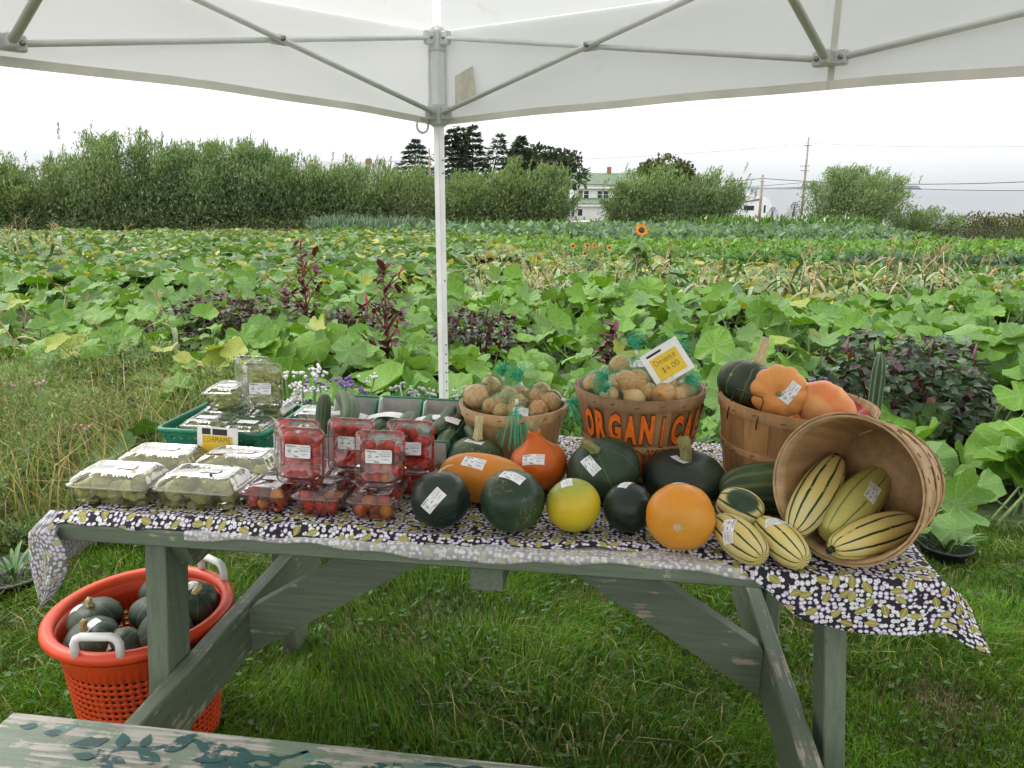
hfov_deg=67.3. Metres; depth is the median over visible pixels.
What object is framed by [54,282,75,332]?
corn stalk
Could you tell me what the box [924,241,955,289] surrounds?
corn stalk
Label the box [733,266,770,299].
corn stalk
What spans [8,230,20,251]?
corn stalk
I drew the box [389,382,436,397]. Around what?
borage plant
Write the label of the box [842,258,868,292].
corn stalk
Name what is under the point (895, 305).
squash plant
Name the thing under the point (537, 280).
corn stalk
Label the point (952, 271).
corn stalk
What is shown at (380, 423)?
cucumber
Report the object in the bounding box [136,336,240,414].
squash plant
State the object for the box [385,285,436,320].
squash plant
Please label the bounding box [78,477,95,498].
patty pan squash
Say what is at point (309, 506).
tomato
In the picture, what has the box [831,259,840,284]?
corn stalk
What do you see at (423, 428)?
cucumber
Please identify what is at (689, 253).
lettuce row
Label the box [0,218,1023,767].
ground
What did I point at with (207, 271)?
squash plant
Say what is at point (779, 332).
squash plant
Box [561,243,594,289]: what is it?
corn stalk
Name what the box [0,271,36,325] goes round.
squash plant
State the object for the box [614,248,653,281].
corn stalk
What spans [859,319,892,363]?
squash plant
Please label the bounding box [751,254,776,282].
corn stalk
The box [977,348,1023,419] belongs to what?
squash plant
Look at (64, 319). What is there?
squash plant
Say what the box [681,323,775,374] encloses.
squash plant
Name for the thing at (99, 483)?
patty pan squash
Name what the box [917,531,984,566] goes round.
plant pot
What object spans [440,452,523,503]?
spaghetti squash
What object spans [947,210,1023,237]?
shrub thicket
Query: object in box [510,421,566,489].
kuri squash
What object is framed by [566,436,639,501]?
buttercup squash
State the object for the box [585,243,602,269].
sunflower
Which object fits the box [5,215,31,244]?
corn stalk
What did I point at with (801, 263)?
corn stalk
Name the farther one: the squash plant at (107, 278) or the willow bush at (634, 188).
the willow bush at (634, 188)
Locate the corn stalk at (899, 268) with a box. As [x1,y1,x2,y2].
[874,239,913,280]
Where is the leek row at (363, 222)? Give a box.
[305,212,429,230]
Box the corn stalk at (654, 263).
[645,244,675,277]
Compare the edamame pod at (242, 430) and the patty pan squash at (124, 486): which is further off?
the edamame pod at (242, 430)
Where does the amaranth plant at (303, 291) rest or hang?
on the ground at (988, 508)
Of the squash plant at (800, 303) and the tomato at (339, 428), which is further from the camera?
the squash plant at (800, 303)
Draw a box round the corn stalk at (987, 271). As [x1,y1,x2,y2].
[961,255,1001,290]
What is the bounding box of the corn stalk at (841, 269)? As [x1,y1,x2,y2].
[818,246,844,278]
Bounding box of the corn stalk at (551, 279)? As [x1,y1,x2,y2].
[542,269,561,290]
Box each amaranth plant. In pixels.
[267,239,327,317]
[355,257,414,358]
[584,319,633,364]
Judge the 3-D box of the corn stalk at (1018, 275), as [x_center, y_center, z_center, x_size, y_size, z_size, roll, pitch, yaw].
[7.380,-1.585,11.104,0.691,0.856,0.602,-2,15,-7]
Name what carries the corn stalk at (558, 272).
on the ground at (988, 508)
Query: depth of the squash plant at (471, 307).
6.66 m
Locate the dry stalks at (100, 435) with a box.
[0,322,247,543]
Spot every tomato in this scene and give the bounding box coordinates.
[247,496,258,507]
[250,483,261,495]
[257,487,270,500]
[257,499,268,508]
[270,488,283,500]
[273,483,286,492]
[275,494,287,505]
[279,423,291,434]
[283,431,295,444]
[283,464,291,476]
[284,490,292,500]
[287,457,294,463]
[290,463,301,477]
[292,458,305,462]
[295,432,310,444]
[298,465,307,478]
[300,489,312,500]
[301,459,311,464]
[304,501,314,512]
[306,464,320,478]
[308,443,320,457]
[310,452,321,464]
[311,432,324,444]
[314,500,326,512]
[315,483,325,495]
[315,495,326,502]
[320,464,327,474]
[324,488,337,499]
[326,502,336,513]
[330,498,340,508]
[334,422,345,434]
[334,441,345,452]
[334,452,347,465]
[336,479,348,491]
[336,491,345,502]
[344,473,354,478]
[345,423,357,435]
[346,454,359,466]
[347,449,357,453]
[351,478,360,489]
[354,503,366,515]
[356,491,365,501]
[357,426,369,437]
[361,451,364,460]
[361,461,370,471]
[361,472,370,481]
[362,495,376,508]
[365,440,375,449]
[368,486,379,491]
[369,503,381,512]
[370,463,381,471]
[370,471,380,481]
[376,443,384,449]
[376,494,389,504]
[380,504,392,517]
[381,472,390,481]
[382,464,392,471]
[383,440,392,449]
[388,500,394,510]
[389,486,398,497]
[390,465,399,474]
[391,454,399,465]
[391,475,399,482]
[392,445,400,453]
[395,425,406,436]
[398,436,409,441]
[404,479,415,491]
[405,457,415,468]
[407,428,417,438]
[411,472,424,480]
[413,437,423,446]
[416,459,426,469]
[418,447,428,458]
[420,435,431,447]
[424,457,430,466]
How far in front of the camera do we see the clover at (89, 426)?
3.68 m
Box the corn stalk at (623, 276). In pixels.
[615,256,628,282]
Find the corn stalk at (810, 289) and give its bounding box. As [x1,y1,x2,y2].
[789,261,825,300]
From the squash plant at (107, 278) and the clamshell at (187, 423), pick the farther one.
the squash plant at (107, 278)
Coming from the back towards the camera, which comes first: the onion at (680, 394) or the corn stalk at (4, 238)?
the corn stalk at (4, 238)
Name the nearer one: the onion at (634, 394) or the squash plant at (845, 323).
the onion at (634, 394)
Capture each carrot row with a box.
[323,225,398,231]
[474,217,697,226]
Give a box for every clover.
[3,382,18,441]
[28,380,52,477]
[58,422,76,458]
[80,424,91,455]
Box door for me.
[577,208,582,219]
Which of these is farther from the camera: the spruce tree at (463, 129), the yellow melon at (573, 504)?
the spruce tree at (463, 129)
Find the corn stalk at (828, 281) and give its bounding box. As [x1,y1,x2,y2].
[824,265,841,295]
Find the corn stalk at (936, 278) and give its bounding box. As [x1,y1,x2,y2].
[917,256,938,286]
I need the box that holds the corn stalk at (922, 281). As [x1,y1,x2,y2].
[918,246,952,292]
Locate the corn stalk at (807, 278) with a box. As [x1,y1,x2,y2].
[778,247,819,288]
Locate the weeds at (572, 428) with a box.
[289,385,721,443]
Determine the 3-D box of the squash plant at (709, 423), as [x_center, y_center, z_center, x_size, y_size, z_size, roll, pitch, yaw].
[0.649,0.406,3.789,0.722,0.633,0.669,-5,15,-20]
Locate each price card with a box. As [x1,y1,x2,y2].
[197,426,237,454]
[640,336,694,384]
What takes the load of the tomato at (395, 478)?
in the clamshell at (379, 456)
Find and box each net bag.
[462,375,503,414]
[481,388,546,451]
[492,358,529,407]
[525,380,581,436]
[580,364,622,398]
[608,329,653,400]
[652,329,700,400]
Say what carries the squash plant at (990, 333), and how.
on the ground at (988, 508)
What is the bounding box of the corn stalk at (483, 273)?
[476,255,488,282]
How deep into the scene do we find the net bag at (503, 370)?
2.02 m
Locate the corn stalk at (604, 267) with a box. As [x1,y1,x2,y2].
[595,242,618,280]
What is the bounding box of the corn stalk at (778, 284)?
[766,265,800,297]
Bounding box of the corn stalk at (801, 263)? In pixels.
[796,250,824,284]
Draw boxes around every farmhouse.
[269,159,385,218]
[564,167,642,220]
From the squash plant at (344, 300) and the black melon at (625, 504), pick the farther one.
the squash plant at (344, 300)
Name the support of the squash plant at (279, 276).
on the ground at (988, 508)
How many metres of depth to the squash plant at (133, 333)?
4.95 m
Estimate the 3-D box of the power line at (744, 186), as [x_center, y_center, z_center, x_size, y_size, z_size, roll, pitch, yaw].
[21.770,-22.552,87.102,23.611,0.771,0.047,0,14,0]
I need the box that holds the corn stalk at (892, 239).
[862,234,902,279]
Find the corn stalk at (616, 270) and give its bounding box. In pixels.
[609,259,624,305]
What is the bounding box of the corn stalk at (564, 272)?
[551,253,566,286]
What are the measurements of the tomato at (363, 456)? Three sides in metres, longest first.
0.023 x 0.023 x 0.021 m
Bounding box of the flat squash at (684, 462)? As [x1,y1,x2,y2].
[642,435,724,502]
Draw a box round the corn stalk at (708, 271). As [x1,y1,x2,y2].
[700,264,714,285]
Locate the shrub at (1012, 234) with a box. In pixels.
[971,225,1023,240]
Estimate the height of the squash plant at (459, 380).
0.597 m
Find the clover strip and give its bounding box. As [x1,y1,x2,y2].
[190,226,387,231]
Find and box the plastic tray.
[157,402,304,452]
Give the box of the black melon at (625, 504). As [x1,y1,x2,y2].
[603,482,650,532]
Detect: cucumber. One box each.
[367,410,393,435]
[376,417,398,436]
[396,411,416,437]
[416,413,434,436]
[430,405,456,435]
[437,429,457,443]
[447,413,463,430]
[464,425,473,436]
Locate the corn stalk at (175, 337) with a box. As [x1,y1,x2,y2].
[141,288,179,362]
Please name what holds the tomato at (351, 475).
in the clamshell at (341, 473)
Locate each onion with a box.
[463,384,488,408]
[480,373,500,397]
[482,398,496,413]
[492,403,507,415]
[494,395,507,404]
[500,387,517,400]
[507,401,519,414]
[510,394,530,406]
[514,385,526,393]
[520,389,530,406]
[527,389,543,403]
[528,399,548,415]
[531,382,552,393]
[538,392,559,412]
[551,389,561,403]
[583,372,602,394]
[599,365,608,381]
[599,386,618,398]
[605,373,622,394]
[609,355,631,372]
[615,370,642,391]
[621,388,645,400]
[630,369,649,389]
[634,367,652,381]
[640,382,655,400]
[651,383,676,400]
[655,379,678,386]
[675,387,687,399]
[678,382,695,397]
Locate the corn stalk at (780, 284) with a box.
[766,260,791,293]
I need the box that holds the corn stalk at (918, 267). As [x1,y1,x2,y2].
[890,239,924,276]
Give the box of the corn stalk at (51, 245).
[34,224,64,250]
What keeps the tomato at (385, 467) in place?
in the clamshell at (379, 456)
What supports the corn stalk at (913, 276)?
on the ground at (988, 508)
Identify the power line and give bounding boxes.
[376,143,806,161]
[572,178,761,184]
[607,182,802,186]
[764,178,1015,184]
[816,182,1023,190]
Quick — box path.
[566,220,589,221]
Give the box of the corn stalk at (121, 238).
[116,222,142,250]
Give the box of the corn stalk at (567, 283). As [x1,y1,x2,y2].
[534,250,570,289]
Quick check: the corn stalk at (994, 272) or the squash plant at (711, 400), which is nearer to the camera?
the squash plant at (711, 400)
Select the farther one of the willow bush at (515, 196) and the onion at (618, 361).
the willow bush at (515, 196)
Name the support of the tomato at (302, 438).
in the clamshell at (296, 451)
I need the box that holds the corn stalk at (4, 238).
[0,231,11,243]
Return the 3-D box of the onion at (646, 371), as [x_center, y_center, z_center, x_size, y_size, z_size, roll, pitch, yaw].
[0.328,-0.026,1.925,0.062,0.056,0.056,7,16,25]
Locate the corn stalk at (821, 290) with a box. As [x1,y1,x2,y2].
[799,270,836,294]
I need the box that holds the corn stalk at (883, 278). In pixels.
[864,257,896,291]
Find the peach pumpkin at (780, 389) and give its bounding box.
[750,364,806,416]
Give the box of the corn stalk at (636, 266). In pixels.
[619,254,644,282]
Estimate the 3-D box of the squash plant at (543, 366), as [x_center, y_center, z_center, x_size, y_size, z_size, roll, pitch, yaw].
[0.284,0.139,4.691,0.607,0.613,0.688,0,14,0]
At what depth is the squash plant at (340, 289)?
8.57 m
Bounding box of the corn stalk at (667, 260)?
[648,237,681,284]
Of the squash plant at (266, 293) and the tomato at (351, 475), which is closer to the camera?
the tomato at (351, 475)
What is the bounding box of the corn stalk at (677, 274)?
[654,252,690,282]
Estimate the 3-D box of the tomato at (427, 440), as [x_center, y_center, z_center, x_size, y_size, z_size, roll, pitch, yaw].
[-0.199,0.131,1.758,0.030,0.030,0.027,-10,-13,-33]
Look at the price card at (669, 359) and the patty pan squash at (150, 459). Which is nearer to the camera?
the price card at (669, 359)
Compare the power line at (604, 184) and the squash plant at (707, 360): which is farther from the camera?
the power line at (604, 184)
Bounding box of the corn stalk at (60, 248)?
[44,223,63,256]
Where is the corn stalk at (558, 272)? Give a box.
[531,241,565,289]
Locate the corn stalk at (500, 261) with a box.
[481,245,505,283]
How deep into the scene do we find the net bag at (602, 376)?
1.83 m
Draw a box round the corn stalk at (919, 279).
[912,247,945,285]
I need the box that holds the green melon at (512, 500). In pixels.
[480,469,544,531]
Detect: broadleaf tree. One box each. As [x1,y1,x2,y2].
[500,141,591,190]
[632,152,701,197]
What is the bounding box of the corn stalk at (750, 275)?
[740,252,761,276]
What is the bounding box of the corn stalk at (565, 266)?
[553,250,589,284]
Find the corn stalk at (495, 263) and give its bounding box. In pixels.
[486,250,502,288]
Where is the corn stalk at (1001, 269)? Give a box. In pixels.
[990,247,1019,285]
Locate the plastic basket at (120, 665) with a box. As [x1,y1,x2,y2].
[38,554,234,732]
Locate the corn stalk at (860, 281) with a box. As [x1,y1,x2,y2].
[854,260,876,293]
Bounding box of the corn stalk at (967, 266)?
[952,254,971,278]
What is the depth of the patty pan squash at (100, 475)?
1.76 m
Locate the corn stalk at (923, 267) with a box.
[897,252,941,276]
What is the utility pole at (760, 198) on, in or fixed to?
on the ground at (988, 508)
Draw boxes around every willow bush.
[0,150,73,226]
[0,150,106,228]
[49,120,191,229]
[96,130,226,227]
[156,135,283,227]
[218,130,318,227]
[264,151,368,221]
[303,151,408,219]
[348,160,464,222]
[417,168,508,224]
[462,154,556,223]
[516,160,584,221]
[594,179,680,222]
[597,159,704,222]
[646,162,758,221]
[787,162,926,227]
[883,202,973,238]
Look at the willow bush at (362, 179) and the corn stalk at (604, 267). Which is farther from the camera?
the willow bush at (362, 179)
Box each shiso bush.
[144,288,298,348]
[324,304,390,370]
[424,304,537,377]
[686,298,745,367]
[811,327,1000,453]
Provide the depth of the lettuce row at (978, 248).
21.88 m
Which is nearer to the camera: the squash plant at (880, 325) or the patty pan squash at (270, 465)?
the patty pan squash at (270, 465)
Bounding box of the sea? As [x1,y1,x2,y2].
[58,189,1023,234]
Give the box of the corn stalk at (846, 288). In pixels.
[834,276,852,296]
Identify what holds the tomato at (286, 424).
in the clamshell at (281, 421)
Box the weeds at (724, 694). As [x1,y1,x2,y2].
[0,502,1023,767]
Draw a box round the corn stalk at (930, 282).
[927,270,938,292]
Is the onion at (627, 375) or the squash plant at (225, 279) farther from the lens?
the squash plant at (225, 279)
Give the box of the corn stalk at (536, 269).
[523,246,548,286]
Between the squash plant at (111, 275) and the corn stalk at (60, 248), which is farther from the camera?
the corn stalk at (60, 248)
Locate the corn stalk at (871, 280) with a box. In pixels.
[868,277,881,292]
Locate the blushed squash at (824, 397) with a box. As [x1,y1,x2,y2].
[798,380,856,419]
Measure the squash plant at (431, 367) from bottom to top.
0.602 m
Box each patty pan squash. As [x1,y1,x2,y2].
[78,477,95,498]
[91,477,111,498]
[92,465,108,478]
[107,479,123,501]
[108,473,129,481]
[118,479,144,501]
[124,450,144,461]
[130,463,142,478]
[130,474,147,493]
[140,453,150,457]
[141,470,159,486]
[145,457,157,461]
[146,460,164,474]
[146,472,162,492]
[151,445,163,457]
[156,454,178,462]
[159,454,177,472]
[165,481,183,501]
[171,468,191,484]
[176,460,192,471]
[177,450,200,462]
[179,476,196,494]
[184,483,199,497]
[191,487,211,504]
[199,477,217,486]
[201,479,219,494]
[208,456,230,465]
[215,480,234,495]
[218,449,229,458]
[219,485,242,502]
[225,468,245,488]
[227,451,240,463]
[237,457,254,476]
[246,459,259,479]
[250,464,269,481]
[254,452,275,464]
[261,461,275,475]
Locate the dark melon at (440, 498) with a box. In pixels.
[410,465,469,527]
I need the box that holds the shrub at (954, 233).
[926,220,1023,239]
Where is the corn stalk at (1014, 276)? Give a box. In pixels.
[1008,266,1021,283]
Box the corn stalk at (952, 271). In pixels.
[921,250,960,281]
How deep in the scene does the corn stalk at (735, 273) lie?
9.82 m
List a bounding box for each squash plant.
[0,262,30,283]
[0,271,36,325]
[0,273,52,314]
[0,274,50,321]
[0,286,75,332]
[0,303,50,319]
[0,310,45,357]
[0,315,49,356]
[0,329,60,395]
[3,264,34,272]
[6,298,104,343]
[27,284,83,332]
[28,308,92,371]
[33,331,130,394]
[42,300,138,347]
[46,267,120,305]
[51,264,87,306]
[55,265,105,308]
[59,262,93,271]
[67,419,166,479]
[70,280,115,306]
[75,272,142,306]
[82,304,181,346]
[84,331,202,387]
[94,269,144,305]
[98,320,175,380]
[102,289,162,327]
[104,277,173,323]
[110,286,161,326]
[111,271,154,287]
[125,305,217,361]
[127,342,253,417]
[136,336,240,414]
[152,256,200,273]
[155,281,233,340]
[157,272,197,302]
[160,295,200,315]
[165,298,240,350]
[173,273,219,302]
[174,266,215,297]
[183,304,268,348]
[195,322,303,355]
[199,313,270,340]
[202,261,254,276]
[204,336,305,383]
[208,264,254,303]
[209,284,292,318]
[211,269,259,302]
[228,270,290,311]
[228,290,308,327]
[233,356,316,410]
[241,281,315,321]
[247,314,330,384]
[266,263,311,283]
[267,270,311,309]
[275,281,337,314]
[278,300,329,323]
[285,319,337,352]
[286,270,319,310]
[287,322,345,354]
[294,314,371,369]
[296,272,357,299]
[298,315,375,333]
[298,336,385,404]
[299,293,371,320]
[300,360,438,402]
[307,292,372,319]
[308,302,358,326]
[312,329,399,393]
[318,264,377,279]
[325,320,375,371]
[330,266,372,301]
[341,282,409,304]
[341,308,412,333]
[343,269,376,296]
[347,342,433,394]
[359,274,401,299]
[360,281,388,317]
[363,328,452,369]
[365,310,436,354]
[365,335,437,369]
[368,295,414,328]
[384,262,426,275]
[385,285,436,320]
[389,299,436,340]
[392,349,490,395]
[405,298,475,344]
[407,280,435,298]
[415,277,474,303]
[424,351,537,398]
[425,322,480,355]
[428,303,487,328]
[432,295,476,322]
[448,337,508,372]
[448,344,531,373]
[455,369,553,398]
[468,282,540,319]
[468,300,511,346]
[474,290,541,324]
[487,303,572,363]
[487,345,537,370]
[488,263,533,302]
[490,360,535,388]
[497,299,560,357]
[514,329,588,373]
[524,338,635,375]
[529,353,594,415]
[539,273,606,307]
[540,276,615,323]
[542,304,617,360]
[546,363,583,419]
[552,269,614,326]
[573,344,658,370]
[574,317,665,359]
[574,416,717,442]
[575,285,655,337]
[588,283,668,321]
[588,298,668,356]
[591,315,700,369]
[598,279,665,324]
[613,278,668,314]
[629,290,725,361]
[630,310,698,356]
[634,292,700,327]
[635,276,697,340]
[648,291,702,324]
[660,277,681,299]
[679,277,753,363]
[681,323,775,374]
[691,355,715,373]
[694,327,811,389]
[696,288,785,338]
[697,286,761,334]
[697,297,766,360]
[698,376,710,413]
[704,363,722,423]
[722,292,764,335]
[745,295,819,371]
[747,358,776,366]
[749,301,836,381]
[753,294,815,308]
[761,297,825,351]
[764,291,830,332]
[778,306,873,374]
[804,292,871,314]
[808,312,943,396]
[809,311,920,362]
[810,295,867,311]
[810,304,842,363]
[822,304,917,383]
[850,305,890,326]
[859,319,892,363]
[866,284,930,312]
[867,293,916,315]
[869,302,920,321]
[873,307,907,337]
[879,317,962,364]
[880,396,957,453]
[903,304,992,396]
[910,417,1007,508]
[916,303,988,325]
[921,285,995,326]
[921,286,994,313]
[922,468,996,548]
[931,313,1023,398]
[946,281,1023,322]
[953,365,1023,435]
[955,417,1023,526]
[960,343,1010,401]
[963,273,1023,322]
[963,322,1023,384]
[973,332,997,368]
[974,291,1023,334]
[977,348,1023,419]
[982,333,1023,415]
[989,323,1003,334]
[1019,352,1023,417]
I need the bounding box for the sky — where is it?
[0,0,1023,189]
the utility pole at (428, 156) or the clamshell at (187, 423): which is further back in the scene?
the utility pole at (428, 156)
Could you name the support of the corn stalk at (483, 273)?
on the ground at (988, 508)
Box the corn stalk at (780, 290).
[763,262,807,296]
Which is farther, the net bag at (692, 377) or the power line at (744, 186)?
the power line at (744, 186)
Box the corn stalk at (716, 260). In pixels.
[713,259,727,282]
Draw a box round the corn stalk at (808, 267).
[789,249,818,278]
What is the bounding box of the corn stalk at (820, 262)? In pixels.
[802,244,839,274]
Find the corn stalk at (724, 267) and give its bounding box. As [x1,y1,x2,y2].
[697,240,732,279]
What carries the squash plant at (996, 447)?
on the ground at (988, 508)
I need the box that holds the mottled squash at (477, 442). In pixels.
[448,416,503,457]
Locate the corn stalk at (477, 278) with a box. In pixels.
[456,250,504,291]
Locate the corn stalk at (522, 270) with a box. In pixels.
[491,254,535,287]
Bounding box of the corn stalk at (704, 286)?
[688,267,707,291]
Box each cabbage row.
[398,217,950,238]
[582,223,928,241]
[823,249,1023,267]
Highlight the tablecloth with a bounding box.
[28,435,990,652]
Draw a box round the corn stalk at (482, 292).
[472,267,490,296]
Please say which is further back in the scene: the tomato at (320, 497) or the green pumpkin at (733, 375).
the green pumpkin at (733, 375)
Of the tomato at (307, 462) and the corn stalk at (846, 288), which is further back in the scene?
the corn stalk at (846, 288)
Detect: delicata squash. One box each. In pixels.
[713,513,768,565]
[716,487,764,524]
[753,516,810,568]
[784,454,844,537]
[818,466,890,541]
[825,511,916,559]
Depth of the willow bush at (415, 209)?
46.66 m
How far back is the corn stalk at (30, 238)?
16.93 m
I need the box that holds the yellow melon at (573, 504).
[546,478,600,531]
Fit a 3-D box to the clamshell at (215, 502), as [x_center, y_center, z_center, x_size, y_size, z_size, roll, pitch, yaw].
[-0.694,0.229,1.744,0.196,0.070,0.130,3,15,9]
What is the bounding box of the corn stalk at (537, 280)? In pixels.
[533,270,548,289]
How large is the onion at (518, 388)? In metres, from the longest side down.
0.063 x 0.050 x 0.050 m
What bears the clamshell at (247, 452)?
on the tablecloth
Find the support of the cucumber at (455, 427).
in the produce box at (436, 406)
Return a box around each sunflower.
[566,244,578,271]
[579,251,590,270]
[585,243,594,272]
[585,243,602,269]
[600,245,613,274]
[624,224,649,281]
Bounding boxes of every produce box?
[324,395,379,469]
[357,395,423,454]
[414,398,467,470]
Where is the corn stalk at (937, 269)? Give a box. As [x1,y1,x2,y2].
[929,264,942,291]
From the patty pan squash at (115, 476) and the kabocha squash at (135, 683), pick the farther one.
the kabocha squash at (135, 683)
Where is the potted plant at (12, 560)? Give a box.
[0,540,33,598]
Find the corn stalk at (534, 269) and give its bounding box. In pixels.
[525,251,545,278]
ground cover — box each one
[0,319,1023,492]
[468,234,1023,290]
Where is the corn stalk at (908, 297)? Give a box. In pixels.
[903,254,932,298]
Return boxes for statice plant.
[279,363,328,416]
[300,372,377,416]
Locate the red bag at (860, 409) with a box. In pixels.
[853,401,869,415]
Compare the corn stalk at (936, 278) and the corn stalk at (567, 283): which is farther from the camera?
the corn stalk at (936, 278)
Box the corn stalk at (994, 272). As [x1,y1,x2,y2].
[988,264,1002,290]
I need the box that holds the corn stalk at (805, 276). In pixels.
[797,260,815,285]
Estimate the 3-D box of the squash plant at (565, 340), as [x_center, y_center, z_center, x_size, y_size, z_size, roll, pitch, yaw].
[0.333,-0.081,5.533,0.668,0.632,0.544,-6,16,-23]
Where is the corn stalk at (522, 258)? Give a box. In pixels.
[501,242,525,271]
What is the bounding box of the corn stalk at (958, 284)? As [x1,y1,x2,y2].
[933,262,959,288]
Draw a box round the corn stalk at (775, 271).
[759,255,790,283]
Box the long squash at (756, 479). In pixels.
[718,462,779,514]
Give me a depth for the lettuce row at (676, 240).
25.26 m
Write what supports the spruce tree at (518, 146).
on the ground at (988, 508)
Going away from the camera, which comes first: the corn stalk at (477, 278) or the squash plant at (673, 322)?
the squash plant at (673, 322)
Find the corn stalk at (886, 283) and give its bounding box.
[868,257,910,297]
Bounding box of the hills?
[744,185,921,189]
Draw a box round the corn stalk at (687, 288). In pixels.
[683,264,711,295]
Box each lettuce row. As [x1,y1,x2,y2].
[135,228,569,239]
[433,233,1023,247]
[490,238,1023,252]
[550,245,1023,259]
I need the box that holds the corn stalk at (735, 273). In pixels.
[729,259,745,283]
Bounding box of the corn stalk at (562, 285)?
[559,266,585,289]
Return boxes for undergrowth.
[0,209,888,229]
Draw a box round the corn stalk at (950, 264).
[931,243,964,277]
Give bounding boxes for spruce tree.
[391,139,434,215]
[427,126,478,185]
[445,125,478,181]
[448,124,495,188]
[474,132,508,196]
[492,135,539,194]
[501,139,524,168]
[766,207,778,217]
[785,202,799,222]
[976,218,994,237]
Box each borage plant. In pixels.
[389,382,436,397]
[452,382,478,398]
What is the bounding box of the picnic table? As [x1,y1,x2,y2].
[0,523,846,767]
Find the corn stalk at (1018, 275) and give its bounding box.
[1006,263,1023,281]
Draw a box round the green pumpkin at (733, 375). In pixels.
[717,336,771,410]
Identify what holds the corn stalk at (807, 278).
on the ground at (988, 508)
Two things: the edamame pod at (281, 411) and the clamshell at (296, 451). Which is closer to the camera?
the clamshell at (296, 451)
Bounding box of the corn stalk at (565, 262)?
[551,245,576,272]
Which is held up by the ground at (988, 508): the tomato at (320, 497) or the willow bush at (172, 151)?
the willow bush at (172, 151)
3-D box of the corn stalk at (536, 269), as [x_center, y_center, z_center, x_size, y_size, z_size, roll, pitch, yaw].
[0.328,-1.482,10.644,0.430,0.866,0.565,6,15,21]
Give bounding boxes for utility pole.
[425,148,432,188]
[758,175,764,218]
[800,137,810,216]
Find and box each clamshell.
[66,460,173,505]
[117,442,208,475]
[151,463,256,510]
[179,410,237,438]
[195,445,282,484]
[201,380,247,408]
[201,403,251,423]
[223,415,277,441]
[234,355,274,401]
[238,471,304,511]
[241,363,283,409]
[244,400,296,427]
[273,418,321,472]
[276,426,325,485]
[278,457,335,484]
[291,475,354,515]
[292,404,333,432]
[327,417,374,472]
[331,467,367,492]
[346,481,407,519]
[355,429,404,488]
[386,419,433,474]
[392,458,441,494]
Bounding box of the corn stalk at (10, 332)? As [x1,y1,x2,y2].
[0,309,46,376]
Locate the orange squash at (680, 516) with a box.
[646,482,715,549]
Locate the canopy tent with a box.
[0,0,1023,398]
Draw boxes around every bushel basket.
[459,396,567,459]
[574,374,706,483]
[717,377,880,472]
[773,412,944,566]
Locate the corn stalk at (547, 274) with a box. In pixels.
[534,261,554,289]
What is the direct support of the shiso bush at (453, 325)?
on the ground at (988, 508)
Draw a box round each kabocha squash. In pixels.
[62,615,118,651]
[66,597,122,632]
[89,683,127,697]
[106,627,140,651]
[113,701,132,714]
[127,680,146,706]
[128,596,146,629]
[138,582,145,598]
[138,616,193,646]
[188,580,220,626]
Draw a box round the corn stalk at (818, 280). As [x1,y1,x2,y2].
[791,251,835,293]
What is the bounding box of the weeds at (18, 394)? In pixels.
[0,326,245,550]
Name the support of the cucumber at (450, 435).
on the cucumber
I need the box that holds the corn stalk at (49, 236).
[45,222,55,241]
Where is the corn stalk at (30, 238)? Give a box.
[11,217,44,250]
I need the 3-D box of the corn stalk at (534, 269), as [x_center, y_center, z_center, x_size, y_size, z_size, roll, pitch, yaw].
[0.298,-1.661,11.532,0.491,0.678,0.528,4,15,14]
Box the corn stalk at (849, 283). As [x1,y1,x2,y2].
[830,258,862,292]
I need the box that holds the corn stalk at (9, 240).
[3,224,20,252]
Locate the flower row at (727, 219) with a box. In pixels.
[693,213,888,228]
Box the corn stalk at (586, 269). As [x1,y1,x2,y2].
[585,249,599,273]
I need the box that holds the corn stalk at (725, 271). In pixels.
[710,259,731,280]
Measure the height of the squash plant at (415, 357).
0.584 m
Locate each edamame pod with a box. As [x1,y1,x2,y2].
[190,422,201,427]
[209,388,222,393]
[209,422,221,425]
[223,391,238,396]
[231,396,241,400]
[234,428,249,431]
[246,397,260,401]
[253,377,265,382]
[256,395,271,400]
[257,369,270,378]
[270,377,279,381]
[271,371,279,375]
[273,391,278,404]
[274,409,284,414]
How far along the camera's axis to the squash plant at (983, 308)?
6.83 m
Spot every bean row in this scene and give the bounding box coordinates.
[705,246,914,266]
[839,225,1022,241]
[865,262,1023,277]
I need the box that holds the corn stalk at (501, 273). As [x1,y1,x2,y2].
[488,246,510,284]
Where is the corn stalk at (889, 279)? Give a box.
[873,246,906,286]
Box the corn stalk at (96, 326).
[76,318,106,363]
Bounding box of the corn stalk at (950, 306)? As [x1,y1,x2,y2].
[948,257,1005,307]
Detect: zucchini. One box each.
[315,393,330,433]
[335,390,359,425]
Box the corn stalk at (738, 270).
[733,239,770,286]
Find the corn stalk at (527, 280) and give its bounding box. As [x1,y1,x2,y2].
[517,263,541,302]
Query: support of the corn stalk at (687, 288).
on the ground at (988, 508)
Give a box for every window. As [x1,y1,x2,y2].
[583,190,588,197]
[597,190,602,197]
[603,190,608,197]
[744,206,753,209]
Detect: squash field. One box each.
[0,226,524,263]
[0,235,479,306]
[422,269,1022,338]
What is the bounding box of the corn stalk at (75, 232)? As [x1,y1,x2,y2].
[66,219,87,240]
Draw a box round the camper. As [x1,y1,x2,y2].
[726,194,771,218]
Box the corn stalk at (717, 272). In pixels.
[700,262,721,281]
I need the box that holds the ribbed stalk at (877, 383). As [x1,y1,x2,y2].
[868,352,887,419]
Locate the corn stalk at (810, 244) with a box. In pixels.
[797,241,838,285]
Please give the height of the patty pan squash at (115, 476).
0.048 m
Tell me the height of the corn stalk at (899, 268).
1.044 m
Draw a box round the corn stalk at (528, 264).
[521,250,536,286]
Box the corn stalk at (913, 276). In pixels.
[880,260,920,295]

